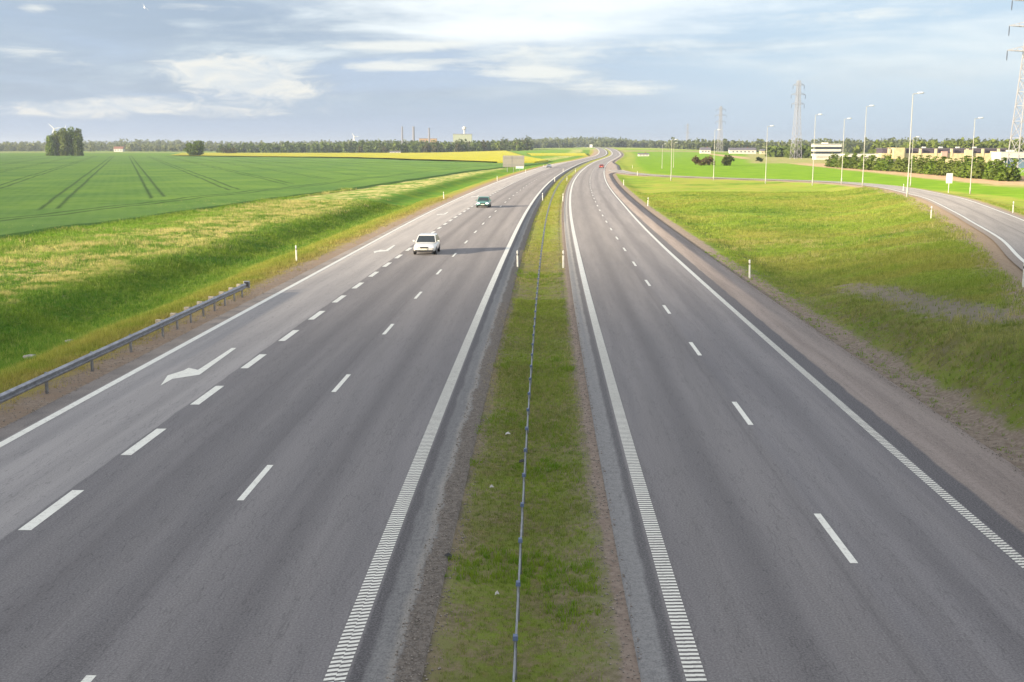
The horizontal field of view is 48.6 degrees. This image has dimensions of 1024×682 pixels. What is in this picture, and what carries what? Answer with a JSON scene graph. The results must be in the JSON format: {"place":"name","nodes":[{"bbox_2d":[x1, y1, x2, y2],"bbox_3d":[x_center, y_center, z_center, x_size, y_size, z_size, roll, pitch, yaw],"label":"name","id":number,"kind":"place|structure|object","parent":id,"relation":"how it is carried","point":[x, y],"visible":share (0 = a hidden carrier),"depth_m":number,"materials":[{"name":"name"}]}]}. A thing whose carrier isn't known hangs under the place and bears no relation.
{"place":"outdoors","nodes":[
{"label":"outdoors","id":0,"kind":"place"},
{"bbox_2d":[0,156,496,162],"bbox_3d":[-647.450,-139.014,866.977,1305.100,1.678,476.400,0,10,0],"label":"wheat field","id":1,"kind":"structure","parent":0,"point":[146,159],"depth_m":772.44,"materials":[{"name":"plant"}]},
{"bbox_2d":[0,162,547,239],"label":"wheat field","id":2,"kind":"structure","parent":0,"point":[38,196],"depth_m":261.32,"materials":[{"name":"green plant"}]},
{"bbox_2d":[173,151,548,162],"bbox_3d":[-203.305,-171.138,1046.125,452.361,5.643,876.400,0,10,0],"label":"rapeseed field","id":3,"kind":"structure","parent":0,"point":[496,156],"depth_m":1022.30,"materials":[{"name":"yellow plant"}]},
{"bbox_2d":[0,147,1023,681],"bbox_3d":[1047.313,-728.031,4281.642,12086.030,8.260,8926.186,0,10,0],"label":"ground","id":4,"kind":"structure","parent":0,"point":[742,173],"depth_m":44.86,"materials":[{"name":"green plant"}]},
{"bbox_2d":[45,135,56,155],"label":"poplar tree","id":5,"kind":"object","parent":4,"relation":"on","point":[50,148],"visible":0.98,"depth_m":1075.03,"materials":[{"name":"green plant"}]},
{"bbox_2d":[51,130,60,155],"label":"poplar tree","id":6,"kind":"object","parent":4,"relation":"on","point":[54,134],"visible":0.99,"depth_m":1078.78,"materials":[{"name":"green plant"}]},
{"bbox_2d":[57,128,69,155],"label":"poplar tree","id":7,"kind":"object","parent":4,"relation":"on","point":[63,144],"visible":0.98,"depth_m":1074.72,"materials":[{"name":"green plant"}]},
{"bbox_2d":[66,126,75,155],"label":"poplar tree","id":8,"kind":"object","parent":4,"relation":"on","point":[70,141],"visible":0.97,"depth_m":1078.87,"materials":[{"name":"green plant"}]},
{"bbox_2d":[72,133,84,155],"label":"poplar tree","id":9,"kind":"object","parent":4,"relation":"on","point":[77,147],"visible":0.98,"depth_m":1075.11,"materials":[{"name":"green plant"}]},
{"bbox_2d":[113,146,123,151],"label":"house","id":10,"kind":"structure","parent":4,"relation":"on","point":[119,149],"depth_m":2017.29,"materials":[{"name":"white tile"}]},
{"bbox_2d":[0,281,249,403],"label":"guardrail","id":11,"kind":"object","parent":4,"relation":"on","point":[46,377],"visible":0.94,"depth_m":44.78,"materials":[{"name":"metal"}]},
{"bbox_2d":[0,264,318,427],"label":"loose gravel","id":12,"kind":"structure","parent":4,"relation":"on","point":[141,347],"depth_m":45.80,"materials":[{"name":"grey gravel"}]},
{"bbox_2d":[0,141,366,151],"bbox_3d":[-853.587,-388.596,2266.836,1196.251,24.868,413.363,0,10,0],"label":"woods","id":13,"kind":"object","parent":4,"relation":"on","point":[110,146],"visible":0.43,"depth_m":2157.45,"materials":[{"name":"green plant"}]},
{"bbox_2d":[1,196,385,249],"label":"dry weeds","id":14,"kind":"object","parent":4,"relation":"on","point":[119,241],"visible":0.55,"depth_m":157.37,"materials":[{"name":"beige plant"}]},
{"bbox_2d":[182,140,204,155],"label":"round tree","id":15,"kind":"object","parent":4,"relation":"on","point":[197,148],"visible":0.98,"depth_m":1053.11,"materials":[{"name":"green plant"}]},
{"bbox_2d":[0,196,453,409],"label":"grass","id":16,"kind":"structure","parent":4,"relation":"on","point":[337,234],"depth_m":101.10,"materials":[{"name":"green plant"}]},
{"bbox_2d":[220,147,237,152],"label":"bush","id":17,"kind":"object","parent":4,"relation":"on","point":[230,150],"visible":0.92,"depth_m":1368.26,"materials":[{"name":"green plant"}]},
{"bbox_2d":[216,141,389,152],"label":"woods","id":18,"kind":"object","parent":4,"relation":"on","point":[316,147],"visible":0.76,"depth_m":1650.31,"materials":[{"name":"green plant"}]},
{"bbox_2d":[0,147,607,681],"bbox_3d":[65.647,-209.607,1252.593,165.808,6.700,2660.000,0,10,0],"label":"carriageway","id":19,"kind":"structure","parent":4,"relation":"on","point":[166,555],"depth_m":28.27,"materials":[{"name":"grey asphalt"}]},
{"bbox_2d":[19,168,548,529],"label":"exit lane dashes","id":20,"kind":"object","parent":19,"relation":"on","point":[48,512],"visible":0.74,"depth_m":32.31,"materials":[{"name":"paint"}]},
{"bbox_2d":[0,147,599,446],"bbox_3d":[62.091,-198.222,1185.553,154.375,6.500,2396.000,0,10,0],"label":"edge line","id":21,"kind":"object","parent":19,"relation":"on","point":[44,420],"visible":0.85,"depth_m":44.92,"materials":[{"name":"paint"}]},
{"bbox_2d":[81,168,558,681],"bbox_3d":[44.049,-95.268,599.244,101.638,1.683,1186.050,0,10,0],"label":"lane dashes","id":22,"kind":"object","parent":19,"relation":"on","point":[243,496],"visible":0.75,"depth_m":28.76,"materials":[{"name":"paint"}]},
{"bbox_2d":[161,195,478,384],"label":"lane arrows","id":23,"kind":"object","parent":19,"relation":"on","point":[188,372],"visible":1,"depth_m":42.11,"materials":[{"name":"paint"}]},
{"bbox_2d":[413,233,439,253],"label":"car","id":24,"kind":"object","parent":19,"relation":"on","point":[427,242],"visible":1,"depth_m":87.69,"materials":[{"name":"paint"}]},
{"bbox_2d":[323,147,606,681],"bbox_3d":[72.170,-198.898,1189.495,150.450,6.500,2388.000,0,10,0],"label":"median line","id":25,"kind":"object","parent":19,"relation":"on","point":[436,412],"visible":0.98,"depth_m":25.98,"materials":[{"name":"paint"}]},
{"bbox_2d":[476,196,490,207],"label":"car","id":26,"kind":"object","parent":19,"relation":"on","point":[483,200],"visible":1,"depth_m":154.22,"materials":[{"name":"paint"}]},
{"bbox_2d":[0,136,711,149],"bbox_3d":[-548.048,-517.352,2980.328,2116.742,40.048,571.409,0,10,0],"label":"woods","id":27,"kind":"object","parent":4,"relation":"on","point":[582,142],"visible":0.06,"depth_m":2812.85,"materials":[{"name":"green plant"}]},
{"bbox_2d":[419,138,436,142],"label":"industrial hall","id":28,"kind":"structure","parent":4,"relation":"on","point":[425,139],"depth_m":2609.24,"materials":[{"name":"white brick"}]},
{"bbox_2d":[355,138,533,152],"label":"copse","id":29,"kind":"object","parent":4,"relation":"on","point":[411,146],"visible":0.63,"depth_m":1544.69,"materials":[{"name":"green plant"}]},
{"bbox_2d":[357,137,531,152],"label":"copse","id":30,"kind":"object","parent":4,"relation":"on","point":[426,148],"visible":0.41,"depth_m":1521.45,"materials":[{"name":"green plant"}]},
{"bbox_2d":[386,302,513,681],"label":"loose gravel","id":31,"kind":"structure","parent":4,"relation":"on","point":[421,582],"depth_m":25.23,"materials":[{"name":"grey gravel"}]},
{"bbox_2d":[367,135,534,152],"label":"copse","id":32,"kind":"object","parent":4,"relation":"on","point":[504,142],"visible":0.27,"depth_m":1543.05,"materials":[{"name":"green plant"}]},
{"bbox_2d":[387,140,526,152],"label":"copse","id":33,"kind":"object","parent":4,"relation":"on","point":[496,146],"visible":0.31,"depth_m":1545.33,"materials":[{"name":"green plant"}]},
{"bbox_2d":[453,126,471,142],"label":"industrial plant","id":34,"kind":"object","parent":4,"relation":"on","point":[463,136],"visible":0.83,"depth_m":2549.42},
{"bbox_2d":[503,156,523,171],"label":"road sign","id":35,"kind":"object","parent":4,"relation":"on","point":[512,161],"visible":0.86,"depth_m":434.60,"materials":[{"name":"metal"}]},
{"bbox_2d":[467,250,598,653],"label":"dry grass","id":36,"kind":"structure","parent":4,"relation":"on","point":[545,257],"depth_m":40.61,"materials":[{"name":"plant"}]},
{"bbox_2d":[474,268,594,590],"bbox_3d":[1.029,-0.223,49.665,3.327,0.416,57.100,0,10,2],"label":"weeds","id":37,"kind":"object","parent":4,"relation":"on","point":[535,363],"visible":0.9,"depth_m":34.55,"materials":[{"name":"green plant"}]},
{"bbox_2d":[512,176,571,304],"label":"grass","id":38,"kind":"structure","parent":4,"relation":"on","point":[564,183],"depth_m":97.62,"materials":[{"name":"green plant"}]},
{"bbox_2d":[512,162,587,681],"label":"cable barrier","id":39,"kind":"object","parent":4,"relation":"on","point":[515,635],"visible":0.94,"depth_m":26.79,"materials":[{"name":"metal"}]},
{"bbox_2d":[565,304,643,681],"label":"loose gravel","id":40,"kind":"structure","parent":4,"relation":"on","point":[601,547],"depth_m":26.44,"materials":[{"name":"grey gravel"}]},
{"bbox_2d":[507,138,785,148],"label":"woods","id":41,"kind":"object","parent":4,"relation":"on","point":[567,143],"visible":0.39,"depth_m":2292.59,"materials":[{"name":"green plant"}]},
{"bbox_2d":[692,155,714,165],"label":"bush","id":42,"kind":"object","parent":4,"relation":"on","point":[705,160],"visible":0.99,"depth_m":507.90,"materials":[{"name":"brown plant"}]},
{"bbox_2d":[699,147,710,153],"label":"house","id":43,"kind":"structure","parent":4,"relation":"on","point":[705,150],"depth_m":1159.63,"materials":[{"name":"white tile"}]},
{"bbox_2d":[715,107,726,151],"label":"lattice pylon","id":44,"kind":"object","parent":4,"relation":"on","point":[720,114],"visible":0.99,"depth_m":1306.46,"materials":[{"name":"metal"}]},
{"bbox_2d":[721,154,735,165],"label":"bush","id":45,"kind":"object","parent":4,"relation":"on","point":[726,161],"visible":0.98,"depth_m":505.00,"materials":[{"name":"green plant"}]},
{"bbox_2d":[728,147,756,153],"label":"house","id":46,"kind":"structure","parent":4,"relation":"on","point":[747,150],"depth_m":1169.17,"materials":[{"name":"white tile"}]},
{"bbox_2d":[765,143,813,157],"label":"woods","id":47,"kind":"object","parent":4,"relation":"on","point":[779,151],"visible":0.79,"depth_m":859.66,"materials":[{"name":"green plant"}]},
{"bbox_2d":[564,147,1023,681],"bbox_3d":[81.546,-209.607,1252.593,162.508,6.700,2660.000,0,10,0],"label":"carriageway","id":48,"kind":"structure","parent":4,"relation":"on","point":[774,584],"depth_m":27.36,"materials":[{"name":"grey asphalt"}]},
{"bbox_2d":[569,147,706,680],"bbox_3d":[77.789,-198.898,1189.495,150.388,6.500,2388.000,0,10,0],"label":"median line","id":49,"kind":"object","parent":48,"relation":"on","point":[612,387],"visible":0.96,"depth_m":25.69,"materials":[{"name":"paint"}]},
{"bbox_2d":[590,163,857,562],"bbox_3d":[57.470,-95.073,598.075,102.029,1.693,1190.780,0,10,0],"label":"lane dashes","id":50,"kind":"object","parent":48,"relation":"on","point":[837,540],"visible":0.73,"depth_m":25.09,"materials":[{"name":"paint"}]},
{"bbox_2d":[604,147,1023,567],"bbox_3d":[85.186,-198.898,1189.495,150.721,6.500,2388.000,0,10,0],"label":"edge line","id":51,"kind":"object","parent":48,"relation":"on","point":[820,386],"visible":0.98,"depth_m":33.67,"materials":[{"name":"paint"}]},
{"bbox_2d":[790,80,805,158],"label":"lattice pylon","id":52,"kind":"object","parent":4,"relation":"on","point":[798,108],"visible":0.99,"depth_m":765.08,"materials":[{"name":"metal"}]},
{"bbox_2d":[608,170,1023,269],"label":"entry ramp","id":53,"kind":"structure","parent":4,"relation":"on","point":[1009,229],"depth_m":113.70,"materials":[{"name":"grey asphalt"}]},
{"bbox_2d":[609,170,1023,262],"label":"ramp left line","id":54,"kind":"object","parent":53,"relation":"on","point":[1012,250],"visible":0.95,"depth_m":90.64,"materials":[{"name":"paint"}]},
{"bbox_2d":[623,170,1023,220],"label":"road marking","id":55,"kind":"object","parent":53,"relation":"on","point":[934,192],"visible":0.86,"depth_m":139.17,"materials":[{"name":"paint"}]},
{"bbox_2d":[812,114,822,184],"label":"street lamp","id":56,"kind":"object","parent":4,"relation":"on","point":[813,153],"visible":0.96,"depth_m":245.20,"materials":[{"name":"metal"}]},
{"bbox_2d":[811,142,841,159],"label":"office building","id":57,"kind":"structure","parent":4,"relation":"on","point":[823,150],"depth_m":725.21,"materials":[{"name":"white concrete"}]},
{"bbox_2d":[812,152,840,153],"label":"window","id":58,"kind":"structure","parent":57,"relation":"in","point":[812,152],"depth_m":725.33,"materials":[{"name":"grey glass"}]},
{"bbox_2d":[812,147,840,148],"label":"window","id":59,"kind":"structure","parent":57,"relation":"in","point":[812,147],"depth_m":724.80,"materials":[{"name":"grey glass"}]},
{"bbox_2d":[632,185,1023,427],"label":"grass","id":60,"kind":"structure","parent":4,"relation":"on","point":[776,204],"depth_m":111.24,"materials":[{"name":"green plant"}]},
{"bbox_2d":[824,153,835,166],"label":"young tree","id":61,"kind":"object","parent":4,"relation":"on","point":[827,164],"visible":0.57,"depth_m":464.14,"materials":[{"name":"green plant"}]},
{"bbox_2d":[829,154,839,167],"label":"young tree","id":62,"kind":"object","parent":4,"relation":"on","point":[834,160],"visible":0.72,"depth_m":458.15,"materials":[{"name":"green plant"}]},
{"bbox_2d":[664,136,1023,152],"bbox_3d":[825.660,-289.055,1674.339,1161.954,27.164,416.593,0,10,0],"label":"woods","id":63,"kind":"object","parent":4,"relation":"on","point":[848,147],"visible":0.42,"depth_m":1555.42,"materials":[{"name":"green plant"}]},
{"bbox_2d":[837,153,851,167],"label":"young tree","id":64,"kind":"object","parent":4,"relation":"on","point":[846,160],"visible":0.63,"depth_m":442.02,"materials":[{"name":"green plant"}]},
{"bbox_2d":[841,118,851,183],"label":"street lamp","id":65,"kind":"object","parent":4,"relation":"on","point":[842,154],"visible":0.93,"depth_m":235.35,"materials":[{"name":"metal"}]},
{"bbox_2d":[848,154,858,168],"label":"young tree","id":66,"kind":"object","parent":4,"relation":"on","point":[853,162],"visible":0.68,"depth_m":432.12,"materials":[{"name":"green plant"}]},
{"bbox_2d":[840,153,878,161],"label":"long building","id":67,"kind":"structure","parent":4,"relation":"on","point":[859,155],"depth_m":587.72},
{"bbox_2d":[856,154,867,168],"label":"young tree","id":68,"kind":"object","parent":4,"relation":"on","point":[860,164],"visible":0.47,"depth_m":420.79,"materials":[{"name":"green plant"}]},
{"bbox_2d":[704,251,1023,466],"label":"weeds","id":69,"kind":"object","parent":4,"relation":"on","point":[870,323],"visible":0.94,"depth_m":45.22,"materials":[{"name":"green plant"}]},
{"bbox_2d":[862,105,874,185],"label":"street lamp","id":70,"kind":"object","parent":4,"relation":"on","point":[864,145],"visible":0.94,"depth_m":222.14,"materials":[{"name":"metal"}]},
{"bbox_2d":[862,155,875,169],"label":"young tree","id":71,"kind":"object","parent":4,"relation":"on","point":[867,166],"visible":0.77,"depth_m":410.45,"materials":[{"name":"green plant"}]},
{"bbox_2d":[876,154,888,170],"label":"young tree","id":72,"kind":"object","parent":4,"relation":"on","point":[881,165],"visible":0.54,"depth_m":395.47,"materials":[{"name":"green plant"}]},
{"bbox_2d":[881,154,893,170],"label":"young tree","id":73,"kind":"object","parent":4,"relation":"on","point":[887,163],"visible":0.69,"depth_m":390.65,"materials":[{"name":"green plant"}]},
{"bbox_2d":[889,157,901,171],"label":"young tree","id":74,"kind":"object","parent":4,"relation":"on","point":[895,167],"visible":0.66,"depth_m":380.91,"materials":[{"name":"green plant"}]},
{"bbox_2d":[897,157,908,171],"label":"young tree","id":75,"kind":"object","parent":4,"relation":"on","point":[903,167],"visible":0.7,"depth_m":371.84,"materials":[{"name":"green plant"}]},
{"bbox_2d":[905,155,917,172],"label":"young tree","id":76,"kind":"object","parent":4,"relation":"on","point":[913,160],"visible":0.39,"depth_m":362.92,"materials":[{"name":"green plant"}]},
{"bbox_2d":[906,92,923,196],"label":"street lamp","id":77,"kind":"object","parent":4,"relation":"on","point":[910,145],"visible":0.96,"depth_m":157.74,"materials":[{"name":"metal"}]},
{"bbox_2d":[912,155,925,173],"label":"young tree","id":78,"kind":"object","parent":4,"relation":"on","point":[917,164],"visible":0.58,"depth_m":354.39,"materials":[{"name":"green plant"}]},
{"bbox_2d":[918,155,932,173],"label":"young tree","id":79,"kind":"object","parent":4,"relation":"on","point":[924,162],"visible":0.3,"depth_m":350.19,"materials":[{"name":"green plant"}]},
{"bbox_2d":[920,159,934,173],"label":"young tree","id":80,"kind":"object","parent":4,"relation":"on","point":[926,167],"visible":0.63,"depth_m":346.00,"materials":[{"name":"green plant"}]},
{"bbox_2d":[925,156,938,174],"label":"young tree","id":81,"kind":"object","parent":4,"relation":"on","point":[930,170],"visible":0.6,"depth_m":341.73,"materials":[{"name":"green plant"}]},
{"bbox_2d":[933,156,946,175],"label":"young tree","id":82,"kind":"object","parent":4,"relation":"on","point":[938,171],"visible":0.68,"depth_m":332.79,"materials":[{"name":"green plant"}]},
{"bbox_2d":[875,147,1006,162],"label":"factory building","id":83,"kind":"structure","parent":4,"relation":"on","point":[952,153],"depth_m":602.21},
{"bbox_2d":[940,158,953,174],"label":"young tree","id":84,"kind":"object","parent":4,"relation":"on","point":[947,166],"visible":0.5,"depth_m":328.98,"materials":[{"name":"green plant"}]},
{"bbox_2d":[946,173,952,192],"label":"square sign","id":85,"kind":"object","parent":4,"relation":"on","point":[949,177],"visible":0.93,"depth_m":204.96,"materials":[{"name":"white metal"}]},
{"bbox_2d":[945,158,957,173],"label":"young tree","id":86,"kind":"object","parent":4,"relation":"on","point":[951,167],"visible":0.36,"depth_m":325.06,"materials":[{"name":"green plant"}]},
{"bbox_2d":[949,157,963,175],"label":"young tree","id":87,"kind":"object","parent":4,"relation":"on","point":[957,167],"visible":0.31,"depth_m":317.90,"materials":[{"name":"green plant"}]},
{"bbox_2d":[957,155,974,177],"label":"young tree","id":88,"kind":"object","parent":4,"relation":"on","point":[962,170],"visible":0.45,"depth_m":310.03,"materials":[{"name":"green plant"}]},
{"bbox_2d":[961,156,976,177],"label":"young tree","id":89,"kind":"object","parent":4,"relation":"on","point":[968,164],"visible":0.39,"depth_m":306.19,"materials":[{"name":"green plant"}]},
{"bbox_2d":[966,156,984,178],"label":"young tree","id":90,"kind":"object","parent":4,"relation":"on","point":[977,160],"visible":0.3,"depth_m":303.06,"materials":[{"name":"green plant"}]},
{"bbox_2d":[966,157,985,178],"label":"young tree","id":91,"kind":"object","parent":4,"relation":"on","point":[981,167],"visible":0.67,"depth_m":298.98,"materials":[{"name":"green plant"}]},
{"bbox_2d":[969,117,983,193],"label":"street lamp","id":92,"kind":"object","parent":4,"relation":"on","point":[972,157],"visible":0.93,"depth_m":204.35,"materials":[{"name":"metal"}]},
{"bbox_2d":[980,159,994,179],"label":"young tree","id":93,"kind":"object","parent":4,"relation":"on","point":[989,165],"visible":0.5,"depth_m":291.97,"materials":[{"name":"green plant"}]},
{"bbox_2d":[986,159,1000,179],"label":"young tree","id":94,"kind":"object","parent":4,"relation":"on","point":[991,170],"visible":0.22,"depth_m":288.77,"materials":[{"name":"green plant"}]},
{"bbox_2d":[988,157,1007,178],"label":"young tree","id":95,"kind":"object","parent":4,"relation":"on","point":[994,172],"visible":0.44,"depth_m":284.40,"materials":[{"name":"green plant"}]},
{"bbox_2d":[992,163,1008,180],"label":"young tree","id":96,"kind":"object","parent":4,"relation":"on","point":[997,177],"visible":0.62,"depth_m":281.39,"materials":[{"name":"green plant"}]},
{"bbox_2d":[991,150,1023,167],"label":"glass hall","id":97,"kind":"structure","parent":4,"relation":"on","point":[999,155],"depth_m":446.43,"materials":[{"name":"white"}]},
{"bbox_2d":[1016,158,1023,167],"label":"window","id":98,"kind":"structure","parent":97,"relation":"in","point":[1021,165],"depth_m":446.65,"materials":[{"name":"blue glass"}]},
{"bbox_2d":[1000,159,1021,180],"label":"young tree","id":99,"kind":"object","parent":4,"relation":"on","point":[1012,170],"visible":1,"depth_m":277.31,"materials":[{"name":"green plant"}]},
{"bbox_2d":[1006,0,1023,173],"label":"lattice pylon","id":100,"kind":"object","parent":4,"relation":"on","point":[1022,112],"visible":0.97,"depth_m":322.75,"materials":[{"name":"metal"}]},
{"bbox_2d":[0,0,1023,143],"label":"sky","id":101,"kind":"structure","parent":0,"point":[270,71],"materials":[{"name":"blue"}]},
{"bbox_2d":[434,298,608,681],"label":"grass","id":102,"kind":"structure","parent":0,"point":[518,315],"depth_m":28.92,"materials":[{"name":"green plant"}]},
{"bbox_2d":[527,153,587,155],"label":"rapeseed field","id":103,"kind":"structure","parent":0,"point":[558,154],"depth_m":1067.38,"materials":[{"name":"yellow plant"}]},
{"bbox_2d":[722,265,1023,473],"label":"loose gravel","id":104,"kind":"structure","parent":0,"point":[887,355],"depth_m":44.67,"materials":[{"name":"grey gravel"}]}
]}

